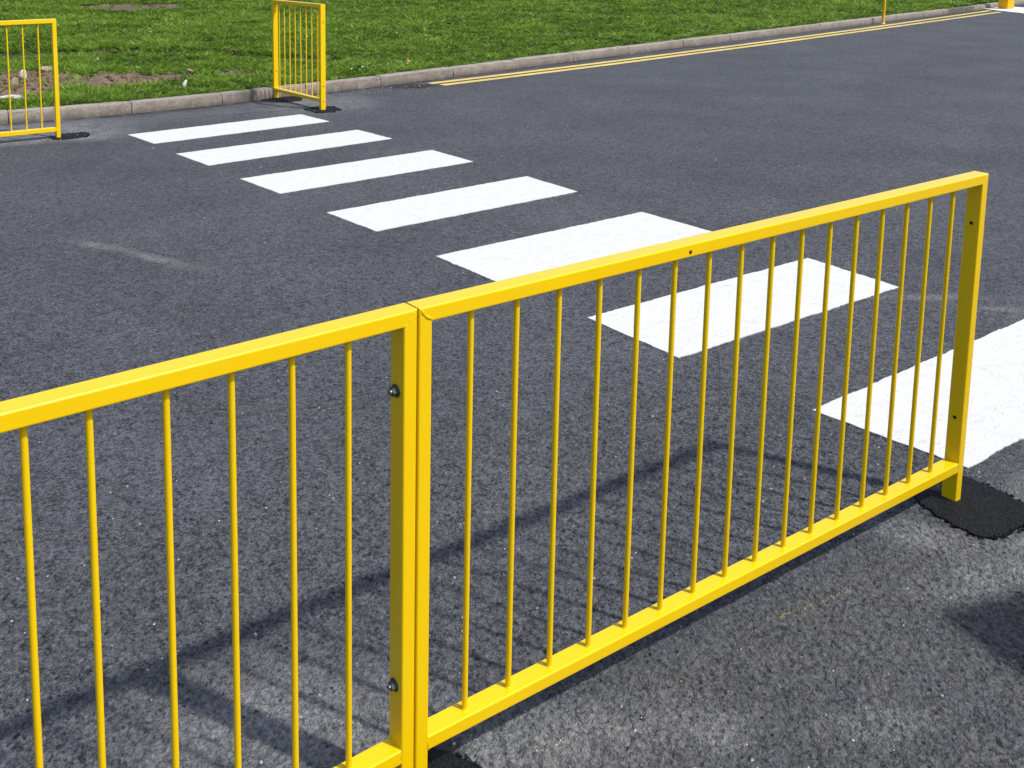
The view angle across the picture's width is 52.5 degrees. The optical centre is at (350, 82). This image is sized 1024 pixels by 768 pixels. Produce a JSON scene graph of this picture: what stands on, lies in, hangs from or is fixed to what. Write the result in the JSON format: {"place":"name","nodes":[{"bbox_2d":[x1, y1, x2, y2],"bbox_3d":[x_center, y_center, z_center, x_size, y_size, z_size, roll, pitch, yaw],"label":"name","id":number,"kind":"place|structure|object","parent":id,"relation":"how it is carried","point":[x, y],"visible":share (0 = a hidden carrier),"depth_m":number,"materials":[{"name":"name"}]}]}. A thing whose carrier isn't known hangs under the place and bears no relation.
{"place":"outdoors","nodes":[
{"label":"outdoors","id":0,"kind":"place"},
{"bbox_2d":[0,0,986,109],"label":"soil","id":1,"kind":"structure","parent":0,"point":[97,79],"depth_m":13.30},
{"bbox_2d":[10,77,18,86],"bbox_3d":[-3.535,0.015,10.692,0.051,0.143,0.087,22,3,40],"label":"stone","id":2,"kind":"object","parent":1,"relation":"on","point":[14,81],"visible":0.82,"depth_m":10.67,"materials":[{"name":"beige stone"}]},
{"bbox_2d":[19,70,26,80],"bbox_3d":[-3.537,-0.072,11.021,0.049,0.172,0.107,20,45,23],"label":"stone","id":3,"kind":"object","parent":1,"relation":"on","point":[21,76],"visible":0.78,"depth_m":10.99,"materials":[{"name":"stone"}]},
{"bbox_2d":[40,66,52,72],"bbox_3d":[-3.485,-0.139,11.656,0.094,0.110,0.176,3,9,24],"label":"stone","id":4,"kind":"object","parent":1,"relation":"on","point":[44,69],"visible":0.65,"depth_m":11.60,"materials":[{"name":"beige stone"}]},
{"bbox_2d":[0,69,267,95],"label":"soil crumbs","id":5,"kind":"object","parent":1,"relation":"on","point":[62,77],"visible":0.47,"depth_m":11.03,"materials":[{"name":"soil"}]},
{"bbox_2d":[97,3,778,90],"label":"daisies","id":6,"kind":"object","parent":1,"relation":"on","point":[307,36],"visible":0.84,"depth_m":13.95,"materials":[{"name":"white plant"}]},
{"bbox_2d":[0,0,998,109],"bbox_3d":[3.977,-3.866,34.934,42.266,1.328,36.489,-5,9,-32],"label":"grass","id":7,"kind":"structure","parent":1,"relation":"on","point":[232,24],"depth_m":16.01,"materials":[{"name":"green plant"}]},
{"bbox_2d":[0,4,1023,767],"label":"road","id":8,"kind":"structure","parent":0,"point":[118,252],"depth_m":3.43,"materials":[{"name":"grey asphalt"}]},
{"bbox_2d":[0,18,60,136],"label":"guard rail","id":9,"kind":"object","parent":8,"relation":"on","point":[56,129],"visible":0.99,"depth_m":8.51,"materials":[{"name":"yellow metal"}]},
{"bbox_2d":[52,132,89,139],"bbox_3d":[-2.397,0.457,8.708,0.340,0.005,0.257,-5,9,-32],"label":"tarmac patch","id":10,"kind":"object","parent":8,"relation":"on","point":[71,135],"visible":0.95,"depth_m":8.67,"materials":[{"name":"black asphalt"}]},
{"bbox_2d":[0,303,416,767],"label":"guard rail","id":11,"kind":"object","parent":8,"relation":"on","point":[87,397],"visible":1,"depth_m":1.72,"materials":[{"name":"metal"}]},
{"bbox_2d":[129,114,328,143],"bbox_3d":[-1.051,0.404,9.074,1.777,0.004,0.498,-6,10,-35],"label":"zebra stripe","id":12,"kind":"object","parent":8,"relation":"on","point":[171,135],"visible":1,"depth_m":9.03,"materials":[{"name":"white paint"}]},
{"bbox_2d":[262,96,301,102],"bbox_3d":[-0.708,0.178,10.688,0.470,0.005,0.340,-5,9,-32],"label":"tarmac patch","id":13,"kind":"object","parent":8,"relation":"on","point":[286,99],"visible":0.95,"depth_m":10.68,"materials":[{"name":"black asphalt"}]},
{"bbox_2d":[177,130,391,165],"bbox_3d":[-0.501,0.516,8.268,1.756,0.004,0.524,-6,10,-35],"label":"zebra stripe","id":14,"kind":"object","parent":8,"relation":"on","point":[209,157],"visible":1,"depth_m":8.20,"materials":[{"name":"white paint"}]},
{"bbox_2d":[272,0,325,109],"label":"guard rail","id":15,"kind":"object","parent":8,"relation":"on","point":[320,99],"visible":0.98,"depth_m":10.30,"materials":[{"name":"yellow metal"}]},
{"bbox_2d":[304,106,340,112],"bbox_3d":[-0.261,0.265,10.065,0.344,0.005,0.380,-5,9,-32],"label":"tarmac patch","id":16,"kind":"object","parent":8,"relation":"on","point":[327,110],"visible":0.92,"depth_m":10.04,"materials":[{"name":"black asphalt"}]},
{"bbox_2d":[241,150,472,193],"bbox_3d":[0.086,0.635,7.405,1.730,0.004,0.527,-6,10,-34],"label":"zebra stripe","id":17,"kind":"object","parent":8,"relation":"on","point":[303,179],"visible":1,"depth_m":7.34,"materials":[{"name":"white paint"}]},
{"bbox_2d":[326,176,576,231],"bbox_3d":[0.696,0.759,6.507,1.697,0.004,0.519,-5,10,-34],"label":"zebra stripe","id":18,"kind":"object","parent":8,"relation":"on","point":[381,216],"visible":1,"depth_m":6.45,"materials":[{"name":"white paint"}]},
{"bbox_2d":[427,747,481,767],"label":"tarmac patch","id":19,"kind":"object","parent":8,"relation":"on","point":[437,758],"visible":0.43,"depth_m":2.06,"materials":[{"name":"black asphalt"}]},
{"bbox_2d":[24,84,1014,767],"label":"grit","id":20,"kind":"object","parent":8,"relation":"on","point":[504,548],"visible":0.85,"depth_m":2.92,"materials":[{"name":"gravel"}]},
{"bbox_2d":[51,98,1023,767],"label":"tarmac crumbs","id":21,"kind":"object","parent":8,"relation":"on","point":[913,502],"visible":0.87,"depth_m":2.89,"materials":[{"name":"black asphalt"}]},
{"bbox_2d":[436,212,711,281],"bbox_3d":[1.261,0.886,5.593,1.613,0.004,0.546,-5,9,-32],"label":"zebra stripe","id":22,"kind":"object","parent":8,"relation":"on","point":[499,261],"visible":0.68,"depth_m":5.55,"materials":[{"name":"white paint"}]},
{"bbox_2d":[407,171,988,767],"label":"guard rail","id":23,"kind":"object","parent":8,"relation":"on","point":[467,711],"visible":1,"depth_m":2.32,"materials":[{"name":"yellow metal"}]},
{"bbox_2d":[430,10,987,83],"bbox_3d":[8.061,-0.837,17.864,18.717,0.001,0.275,-7,10,-40],"label":"yellow line","id":24,"kind":"object","parent":8,"relation":"on","point":[680,52],"visible":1,"depth_m":14.85,"materials":[{"name":"paint"}]},
{"bbox_2d":[439,12,999,84],"bbox_3d":[8.085,-0.797,17.578,18.352,0.001,0.238,-7,10,-40],"label":"yellow line","id":25,"kind":"object","parent":8,"relation":"on","point":[694,53],"visible":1,"depth_m":14.78,"materials":[{"name":"paint"}]},
{"bbox_2d":[587,258,897,357],"bbox_3d":[1.854,1.010,4.695,1.608,0.004,0.520,-5,9,-32],"label":"zebra stripe","id":26,"kind":"object","parent":8,"relation":"on","point":[655,322],"visible":0.72,"depth_m":4.62,"materials":[{"name":"white paint"}]},
{"bbox_2d":[881,0,885,23],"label":"marker pole","id":27,"kind":"object","parent":8,"relation":"on","point":[883,12],"visible":0.91,"depth_m":20.19,"materials":[{"name":"yellow metal"}]},
{"bbox_2d":[812,319,1023,468],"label":"zebra stripe","id":28,"kind":"object","parent":8,"relation":"on","point":[995,420],"visible":0.88,"depth_m":3.66,"materials":[{"name":"white paint"}]},
{"bbox_2d":[915,477,1023,537],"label":"tarmac patch","id":29,"kind":"object","parent":8,"relation":"on","point":[982,510],"visible":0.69,"depth_m":2.98,"materials":[{"name":"black asphalt"}]},
{"bbox_2d":[984,7,1023,13],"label":"concrete strip","id":30,"kind":"object","parent":8,"relation":"on","point":[1019,10],"visible":0.72,"depth_m":24.03,"materials":[{"name":"white concrete"}]},
{"bbox_2d":[998,0,1013,8],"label":"square post","id":31,"kind":"object","parent":30,"relation":"on","point":[1005,4],"visible":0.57,"depth_m":24.30,"materials":[{"name":"yellow metal"}]},
{"label":"ground","id":32,"kind":"structure","parent":0,"visible":0},
{"bbox_2d":[0,0,1023,123],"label":"kerb","id":33,"kind":"structure","parent":32,"relation":"on","point":[138,106],"depth_m":12.08,"materials":[{"name":"concrete"}]}
]}

